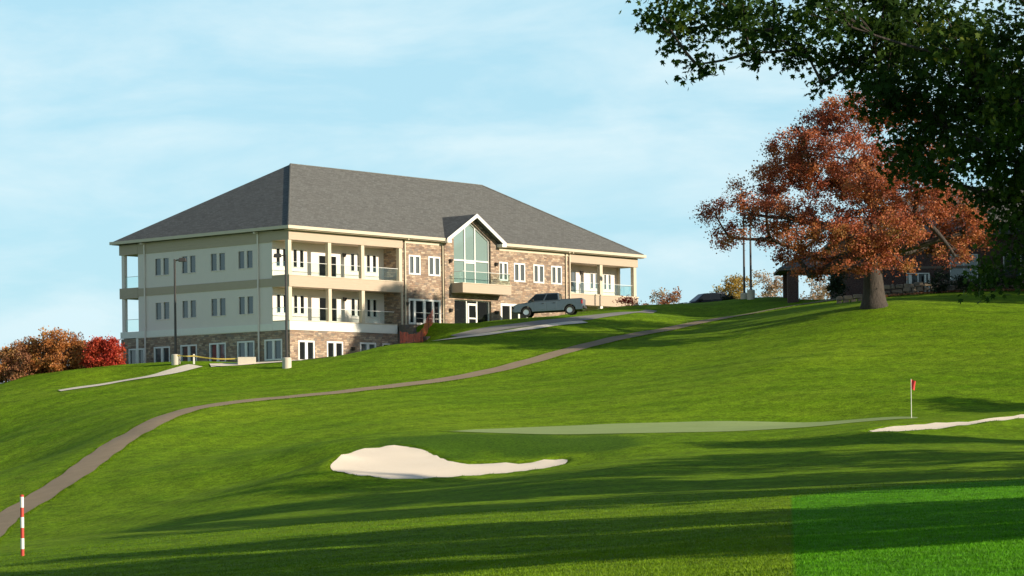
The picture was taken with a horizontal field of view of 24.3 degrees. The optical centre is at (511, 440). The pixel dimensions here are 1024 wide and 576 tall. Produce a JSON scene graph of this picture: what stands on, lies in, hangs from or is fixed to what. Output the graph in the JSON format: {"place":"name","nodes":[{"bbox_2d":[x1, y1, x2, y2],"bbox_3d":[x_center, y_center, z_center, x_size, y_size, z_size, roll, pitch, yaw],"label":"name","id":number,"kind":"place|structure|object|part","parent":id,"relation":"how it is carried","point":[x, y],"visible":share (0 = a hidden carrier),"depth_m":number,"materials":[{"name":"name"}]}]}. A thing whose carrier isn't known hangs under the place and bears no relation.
{"place":"outdoors","nodes":[
{"label":"outdoors","id":0,"kind":"place"},
{"bbox_2d":[0,299,835,536],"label":"cart path","id":1,"kind":"structure","parent":0,"point":[81,468],"depth_m":145.83,"materials":[{"name":"asphalt"}]},
{"bbox_2d":[331,445,566,478],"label":"sand","id":2,"kind":"structure","parent":0,"point":[395,462],"depth_m":111.91,"materials":[{"name":"beige sand"}]},
{"bbox_2d":[409,321,587,342],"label":"sidewalk","id":3,"kind":"structure","parent":0,"point":[540,326],"depth_m":184.84,"materials":[{"name":"concrete"}]},
{"bbox_2d":[0,291,1023,575],"bbox_3d":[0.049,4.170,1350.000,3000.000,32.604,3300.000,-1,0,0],"label":"ground","id":4,"kind":"structure","parent":0,"point":[238,469],"depth_m":131.83,"materials":[{"name":"green plant"}]},
{"bbox_2d":[0,344,32,383],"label":"autumn tree","id":5,"kind":"object","parent":4,"relation":"on","point":[1,364],"visible":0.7,"depth_m":187.33,"materials":[{"name":"brown plant"}]},
{"bbox_2d":[0,339,43,381],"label":"autumn tree","id":6,"kind":"object","parent":4,"relation":"on","point":[20,368],"visible":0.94,"depth_m":186.79,"materials":[{"name":"brown plant"}]},
{"bbox_2d":[20,495,23,555],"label":"marker pole","id":7,"kind":"object","parent":4,"relation":"on","point":[22,522],"visible":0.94,"depth_m":74.95,"materials":[{"name":"red paint"}]},
{"bbox_2d":[4,337,46,374],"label":"autumn tree","id":8,"kind":"object","parent":4,"relation":"on","point":[30,347],"visible":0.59,"depth_m":188.12,"materials":[{"name":"brown plant"}]},
{"bbox_2d":[19,336,50,373],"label":"autumn tree","id":9,"kind":"object","parent":4,"relation":"on","point":[24,341],"visible":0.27,"depth_m":189.38,"materials":[{"name":"brown plant"}]},
{"bbox_2d":[19,326,78,372],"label":"autumn tree","id":10,"kind":"object","parent":4,"relation":"on","point":[53,363],"visible":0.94,"depth_m":187.33,"materials":[{"name":"brown plant"}]},
{"bbox_2d":[41,331,88,370],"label":"autumn tree","id":11,"kind":"object","parent":4,"relation":"on","point":[75,337],"visible":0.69,"depth_m":188.38,"materials":[{"name":"brown plant"}]},
{"bbox_2d":[64,340,87,369],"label":"autumn tree","id":12,"kind":"object","parent":4,"relation":"on","point":[75,360],"visible":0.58,"depth_m":187.66,"materials":[{"name":"brown plant"}]},
{"bbox_2d":[78,335,108,367],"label":"autumn tree","id":13,"kind":"object","parent":4,"relation":"on","point":[92,353],"visible":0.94,"depth_m":186.57,"materials":[{"name":"red plant"}]},
{"bbox_2d":[100,334,127,365],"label":"autumn tree","id":14,"kind":"object","parent":4,"relation":"on","point":[113,355],"visible":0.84,"depth_m":186.34,"materials":[{"name":"red plant"}]},
{"bbox_2d":[59,364,202,390],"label":"walkway","id":15,"kind":"structure","parent":4,"relation":"on","point":[180,369],"depth_m":176.61,"materials":[{"name":"concrete"}]},
{"bbox_2d":[171,258,186,364],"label":"lamp post","id":16,"kind":"object","parent":4,"relation":"on","point":[175,359],"visible":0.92,"depth_m":179.92,"materials":[{"name":"metal"}]},
{"bbox_2d":[177,355,237,359],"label":"barrier tape","id":17,"kind":"object","parent":16,"relation":"attached to","point":[208,357],"visible":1,"depth_m":179.29,"materials":[{"name":"yellow plastic"}]},
{"bbox_2d":[209,356,330,366],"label":"walkway","id":18,"kind":"structure","parent":4,"relation":"on","point":[220,364],"depth_m":179.11,"materials":[{"name":"concrete"}]},
{"bbox_2d":[237,357,255,364],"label":"concrete block","id":19,"kind":"structure","parent":18,"relation":"on","point":[246,360],"depth_m":178.86,"materials":[{"name":"beige concrete"}]},
{"bbox_2d":[273,253,290,368],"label":"lamp post","id":20,"kind":"object","parent":4,"relation":"on","point":[286,361],"visible":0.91,"depth_m":175.43,"materials":[{"name":"metal"}]},
{"bbox_2d":[109,163,645,363],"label":"clubhouse","id":21,"kind":"structure","parent":4,"relation":"on","point":[374,260],"depth_m":191.20,"materials":[{"name":"beige stone"}]},
{"bbox_2d":[129,348,144,363],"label":"window","id":22,"kind":"structure","parent":21,"relation":"in","point":[132,352],"depth_m":193.13,"materials":[{"name":"grey glass"}]},
{"bbox_2d":[154,346,169,361],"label":"window","id":23,"kind":"structure","parent":21,"relation":"in","point":[161,354],"depth_m":190.84,"materials":[{"name":"grey"}]},
{"bbox_2d":[155,257,168,275],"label":"window","id":24,"kind":"structure","parent":21,"relation":"in","point":[161,264],"depth_m":190.77,"materials":[{"name":"beige paint"}]},
{"bbox_2d":[155,301,169,319],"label":"window","id":25,"kind":"structure","parent":21,"relation":"in","point":[162,309],"depth_m":190.79,"materials":[{"name":"beige paint"}]},
{"bbox_2d":[180,344,196,360],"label":"window","id":26,"kind":"structure","parent":21,"relation":"in","point":[186,350],"depth_m":188.80,"materials":[{"name":"grey glass"}]},
{"bbox_2d":[181,255,195,273],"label":"window","id":27,"kind":"structure","parent":21,"relation":"in","point":[187,267],"depth_m":188.66,"materials":[{"name":"beige paint"}]},
{"bbox_2d":[182,300,196,318],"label":"window","id":28,"kind":"structure","parent":21,"relation":"in","point":[188,306],"depth_m":188.71,"materials":[{"name":"beige paint"}]},
{"bbox_2d":[209,342,225,361],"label":"window","id":29,"kind":"structure","parent":21,"relation":"in","point":[216,350],"depth_m":186.55,"materials":[{"name":"grey glass"}]},
{"bbox_2d":[210,252,225,271],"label":"window","id":30,"kind":"structure","parent":21,"relation":"in","point":[217,260],"depth_m":186.51,"materials":[{"name":"beige paint"}]},
{"bbox_2d":[211,297,225,316],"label":"window","id":31,"kind":"structure","parent":21,"relation":"in","point":[218,305],"depth_m":186.46,"materials":[{"name":"beige paint"}]},
{"bbox_2d":[238,250,252,268],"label":"window","id":32,"kind":"structure","parent":21,"relation":"in","point":[245,258],"depth_m":184.43,"materials":[{"name":"beige paint"}]},
{"bbox_2d":[237,341,254,356],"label":"window","id":33,"kind":"structure","parent":21,"relation":"in","point":[244,348],"depth_m":184.47,"materials":[{"name":"grey"}]},
{"bbox_2d":[238,296,253,314],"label":"window","id":34,"kind":"structure","parent":21,"relation":"in","point":[245,304],"depth_m":184.47,"materials":[{"name":"beige paint"}]},
{"bbox_2d":[264,339,281,360],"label":"window","id":35,"kind":"structure","parent":21,"relation":"in","point":[272,347],"depth_m":182.50,"materials":[{"name":"grey"}]},
{"bbox_2d":[276,294,284,312],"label":"window","id":36,"kind":"structure","parent":21,"relation":"in","point":[280,298],"depth_m":183.12,"materials":[{"name":"white glass"}]},
{"bbox_2d":[276,248,284,266],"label":"window","id":37,"kind":"structure","parent":21,"relation":"in","point":[281,263],"depth_m":183.19,"materials":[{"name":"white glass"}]},
{"bbox_2d":[293,249,303,267],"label":"window","id":38,"kind":"structure","parent":21,"relation":"in","point":[298,255],"depth_m":184.61,"materials":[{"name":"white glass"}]},
{"bbox_2d":[293,295,304,313],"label":"window","id":39,"kind":"structure","parent":21,"relation":"in","point":[298,300],"depth_m":184.61,"materials":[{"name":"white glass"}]},
{"bbox_2d":[298,340,314,359],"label":"window","id":40,"kind":"structure","parent":21,"relation":"in","point":[306,349],"depth_m":182.59,"materials":[{"name":"white glass"}]},
{"bbox_2d":[318,255,336,276],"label":"balcony door","id":41,"kind":"structure","parent":21,"relation":"in","point":[321,258],"depth_m":186.87,"materials":[{"name":"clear glass"}]},
{"bbox_2d":[319,297,336,321],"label":"balcony door","id":42,"kind":"structure","parent":21,"relation":"in","point":[322,300],"depth_m":186.92,"materials":[{"name":"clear glass"}]},
{"bbox_2d":[327,341,342,356],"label":"window","id":43,"kind":"structure","parent":21,"relation":"in","point":[334,348],"depth_m":184.92,"materials":[{"name":"white glass"}]},
{"bbox_2d":[350,253,358,271],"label":"window","id":44,"kind":"structure","parent":21,"relation":"in","point":[353,257],"depth_m":189.35,"materials":[{"name":"white glass"}]},
{"bbox_2d":[351,298,358,316],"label":"window","id":45,"kind":"structure","parent":21,"relation":"in","point":[354,301],"depth_m":189.38,"materials":[{"name":"white glass"}]},
{"bbox_2d":[360,342,375,350],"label":"window","id":46,"kind":"structure","parent":21,"relation":"in","point":[363,345],"depth_m":187.70,"materials":[{"name":"grey glass"}]},
{"bbox_2d":[366,254,376,272],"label":"window","id":47,"kind":"structure","parent":21,"relation":"in","point":[370,259],"depth_m":190.84,"materials":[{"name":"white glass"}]},
{"bbox_2d":[367,299,376,316],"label":"window","id":48,"kind":"structure","parent":21,"relation":"in","point":[371,303],"depth_m":190.81,"materials":[{"name":"white glass"}]},
{"bbox_2d":[408,255,420,274],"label":"window","id":49,"kind":"structure","parent":21,"relation":"in","point":[414,260],"depth_m":191.96,"materials":[{"name":"grey glass"}]},
{"bbox_2d":[408,298,440,324],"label":"window","id":50,"kind":"structure","parent":21,"relation":"in","point":[425,306],"depth_m":192.71,"materials":[{"name":"white glass"}]},
{"bbox_2d":[428,256,439,275],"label":"window","id":51,"kind":"structure","parent":21,"relation":"in","point":[433,262],"depth_m":193.70,"materials":[{"name":"grey glass"}]},
{"bbox_2d":[454,223,488,283],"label":"gable window","id":52,"kind":"structure","parent":21,"relation":"in","point":[471,248],"depth_m":197.38,"materials":[{"name":"teal glass"}]},
{"bbox_2d":[467,303,476,322],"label":"door","id":53,"kind":"structure","parent":21,"relation":"in","point":[471,308],"depth_m":197.23,"materials":[{"name":"white glass"}]},
{"bbox_2d":[499,262,507,280],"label":"window","id":54,"kind":"structure","parent":21,"relation":"in","point":[503,266],"depth_m":200.29,"materials":[{"name":"grey glass"}]},
{"bbox_2d":[500,303,526,319],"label":"window","id":55,"kind":"structure","parent":21,"relation":"in","point":[506,312],"depth_m":200.83,"materials":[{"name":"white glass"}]},
{"bbox_2d":[514,263,524,281],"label":"window","id":56,"kind":"structure","parent":21,"relation":"in","point":[519,268],"depth_m":201.91,"materials":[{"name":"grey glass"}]},
{"bbox_2d":[533,264,543,283],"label":"window","id":57,"kind":"structure","parent":21,"relation":"in","point":[538,270],"depth_m":203.79,"materials":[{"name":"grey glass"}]},
{"bbox_2d":[551,266,561,284],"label":"window","id":58,"kind":"structure","parent":21,"relation":"in","point":[556,271],"depth_m":205.64,"materials":[{"name":"grey glass"}]},
{"bbox_2d":[571,271,576,292],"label":"balcony door","id":59,"kind":"structure","parent":21,"relation":"in","point":[573,273],"depth_m":210.47,"materials":[{"name":"grey glass"}]},
{"bbox_2d":[590,273,596,288],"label":"window","id":60,"kind":"structure","parent":21,"relation":"in","point":[593,276],"depth_m":212.48,"materials":[{"name":"grey glass"}]},
{"bbox_2d":[604,274,610,289],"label":"window","id":61,"kind":"structure","parent":21,"relation":"in","point":[607,277],"depth_m":214.04,"materials":[{"name":"grey glass"}]},
{"bbox_2d":[399,325,429,343],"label":"retaining wall","id":62,"kind":"structure","parent":4,"relation":"on","point":[403,328],"depth_m":189.56,"materials":[{"name":"grey stone"}]},
{"bbox_2d":[399,312,433,343],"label":"safety fence","id":63,"kind":"object","parent":4,"relation":"on","point":[428,320],"visible":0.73,"depth_m":187.69,"materials":[{"name":"orange plastic"}]},
{"bbox_2d":[416,312,442,322],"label":"handrail","id":64,"kind":"object","parent":4,"relation":"on","point":[429,314],"visible":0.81,"depth_m":192.38,"materials":[{"name":"metal"}]},
{"bbox_2d":[512,293,586,317],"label":"pickup truck","id":65,"kind":"object","parent":4,"relation":"on","point":[546,302],"visible":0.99,"depth_m":196.12,"materials":[{"name":"silver metal"}]},
{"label":"side window","id":66,"kind":"part","parent":65,"relation":"part of","materials":[{"name":"black glass"}]},
{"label":"door","id":67,"kind":"part","parent":65,"relation":"part of","materials":[{"name":"silver metal"}]},
{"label":"side window","id":68,"kind":"part","parent":65,"relation":"part of","materials":[{"name":"black glass"}]},
{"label":"door","id":69,"kind":"part","parent":65,"relation":"part of","materials":[{"name":"silver metal"}]},
{"bbox_2d":[612,294,641,305],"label":"red shrub","id":70,"kind":"object","parent":4,"relation":"on","point":[629,301],"visible":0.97,"depth_m":202.98,"materials":[{"name":"brown plant"}]},
{"bbox_2d":[647,287,668,304],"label":"thin tree","id":71,"kind":"object","parent":4,"relation":"on","point":[658,294],"visible":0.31,"depth_m":231.97,"materials":[{"name":"orange plant"}]},
{"bbox_2d":[658,286,681,303],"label":"thin tree","id":72,"kind":"object","parent":4,"relation":"on","point":[673,299],"visible":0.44,"depth_m":229.79,"materials":[{"name":"orange plant"}]},
{"bbox_2d":[459,417,917,433],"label":"putting green","id":73,"kind":"object","parent":4,"relation":"on","point":[696,426],"visible":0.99,"depth_m":133.68,"materials":[{"name":"green plant"}]},
{"bbox_2d":[911,379,915,417],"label":"flagstick","id":74,"kind":"object","parent":73,"relation":"on","point":[913,382],"visible":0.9,"depth_m":130.99},
{"bbox_2d":[677,292,725,303],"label":"parked car","id":75,"kind":"object","parent":4,"relation":"on","point":[706,297],"visible":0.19,"depth_m":217.33,"materials":[{"name":"paint"}]},
{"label":"side window","id":76,"kind":"part","parent":75,"relation":"part of","materials":[{"name":"black glass"}]},
{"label":"side window","id":77,"kind":"part","parent":75,"relation":"part of","materials":[{"name":"black glass"}]},
{"bbox_2d":[719,292,739,300],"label":"hedge","id":78,"kind":"object","parent":4,"relation":"on","point":[728,297],"visible":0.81,"depth_m":207.80,"materials":[{"name":"green plant"}]},
{"bbox_2d":[712,273,749,298],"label":"thin tree","id":79,"kind":"object","parent":4,"relation":"on","point":[732,287],"visible":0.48,"depth_m":223.69,"materials":[{"name":"yellow plant"}]},
{"bbox_2d":[731,273,756,298],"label":"thin tree","id":80,"kind":"object","parent":4,"relation":"on","point":[740,277],"visible":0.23,"depth_m":227.91,"materials":[{"name":"yellow plant"}]},
{"bbox_2d":[740,216,752,298],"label":"lamp post","id":81,"kind":"object","parent":4,"relation":"on","point":[743,294],"visible":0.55,"depth_m":203.93,"materials":[{"name":"metal"}]},
{"bbox_2d":[740,214,754,299],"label":"lamp post","id":82,"kind":"object","parent":4,"relation":"on","point":[750,293],"visible":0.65,"depth_m":202.91,"materials":[{"name":"metal"}]},
{"bbox_2d":[752,269,782,296],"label":"thin tree","id":83,"kind":"object","parent":4,"relation":"on","point":[758,276],"visible":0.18,"depth_m":229.44,"materials":[{"name":"orange plant"}]},
{"bbox_2d":[757,273,782,296],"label":"thin tree","id":84,"kind":"object","parent":4,"relation":"on","point":[774,285],"visible":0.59,"depth_m":225.96,"materials":[{"name":"orange plant"}]},
{"bbox_2d":[799,276,829,299],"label":"thin tree","id":85,"kind":"object","parent":4,"relation":"on","point":[822,294],"visible":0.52,"depth_m":225.81,"materials":[{"name":"orange plant"}]},
{"bbox_2d":[619,0,1023,303],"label":"maple tree","id":86,"kind":"object","parent":4,"relation":"on","point":[990,91],"visible":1,"depth_m":39.45,"materials":[{"name":"green plant"}]},
{"bbox_2d":[825,265,849,300],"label":"evergreen shrub","id":87,"kind":"object","parent":4,"relation":"on","point":[837,286],"visible":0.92,"depth_m":193.38,"materials":[{"name":"green plant"}]},
{"bbox_2d":[689,88,1000,308],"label":"oak tree","id":88,"kind":"object","parent":4,"relation":"on","point":[873,248],"visible":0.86,"depth_m":170.49,"materials":[{"name":"brown plant"}]},
{"bbox_2d":[836,294,861,303],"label":"stone wall","id":89,"kind":"structure","parent":4,"relation":"on","point":[847,298],"depth_m":186.44,"materials":[{"name":"grey stone"}]},
{"bbox_2d":[773,187,1023,302],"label":"brick house","id":90,"kind":"structure","parent":4,"relation":"on","point":[791,283],"depth_m":197.81,"materials":[{"name":"grey"}]},
{"bbox_2d":[906,273,928,291],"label":"window","id":91,"kind":"structure","parent":90,"relation":"in","point":[920,276],"depth_m":197.86,"materials":[{"name":"grey glass"}]},
{"bbox_2d":[950,254,977,285],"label":"window","id":92,"kind":"structure","parent":90,"relation":"in","point":[954,271],"depth_m":197.71,"materials":[{"name":"grey glass"}]},
{"bbox_2d":[1003,253,1023,275],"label":"window","id":93,"kind":"structure","parent":90,"relation":"in","point":[1015,253],"depth_m":197.52,"materials":[{"name":"grey glass"}]},
{"bbox_2d":[926,265,953,293],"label":"evergreen shrub","id":94,"kind":"object","parent":4,"relation":"on","point":[936,288],"visible":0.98,"depth_m":189.14,"materials":[{"name":"green plant"}]},
{"bbox_2d":[884,278,1023,294],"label":"stone wall","id":95,"kind":"structure","parent":4,"relation":"on","point":[909,288],"depth_m":190.75,"materials":[{"name":"grey stone"}]},
{"bbox_2d":[885,288,1023,296],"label":"fallen leaves","id":96,"kind":"object","parent":4,"relation":"on","point":[931,292],"visible":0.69,"depth_m":189.42,"materials":[{"name":"brown plant"}]},
{"bbox_2d":[953,272,981,291],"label":"evergreen shrub","id":97,"kind":"object","parent":4,"relation":"on","point":[961,283],"visible":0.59,"depth_m":188.57,"materials":[{"name":"green plant"}]},
{"bbox_2d":[0,0,1023,383],"label":"sky","id":98,"kind":"structure","parent":0,"point":[119,119],"materials":[{"name":"blue"}]},
{"bbox_2d":[452,310,655,336],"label":"driveway","id":99,"kind":"structure","parent":0,"point":[510,326],"depth_m":187.41,"materials":[{"name":"grey asphalt"}]},
{"bbox_2d":[870,414,1023,431],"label":"sand","id":100,"kind":"structure","parent":0,"point":[936,425],"depth_m":116.08,"materials":[{"name":"beige sand"}]}
]}

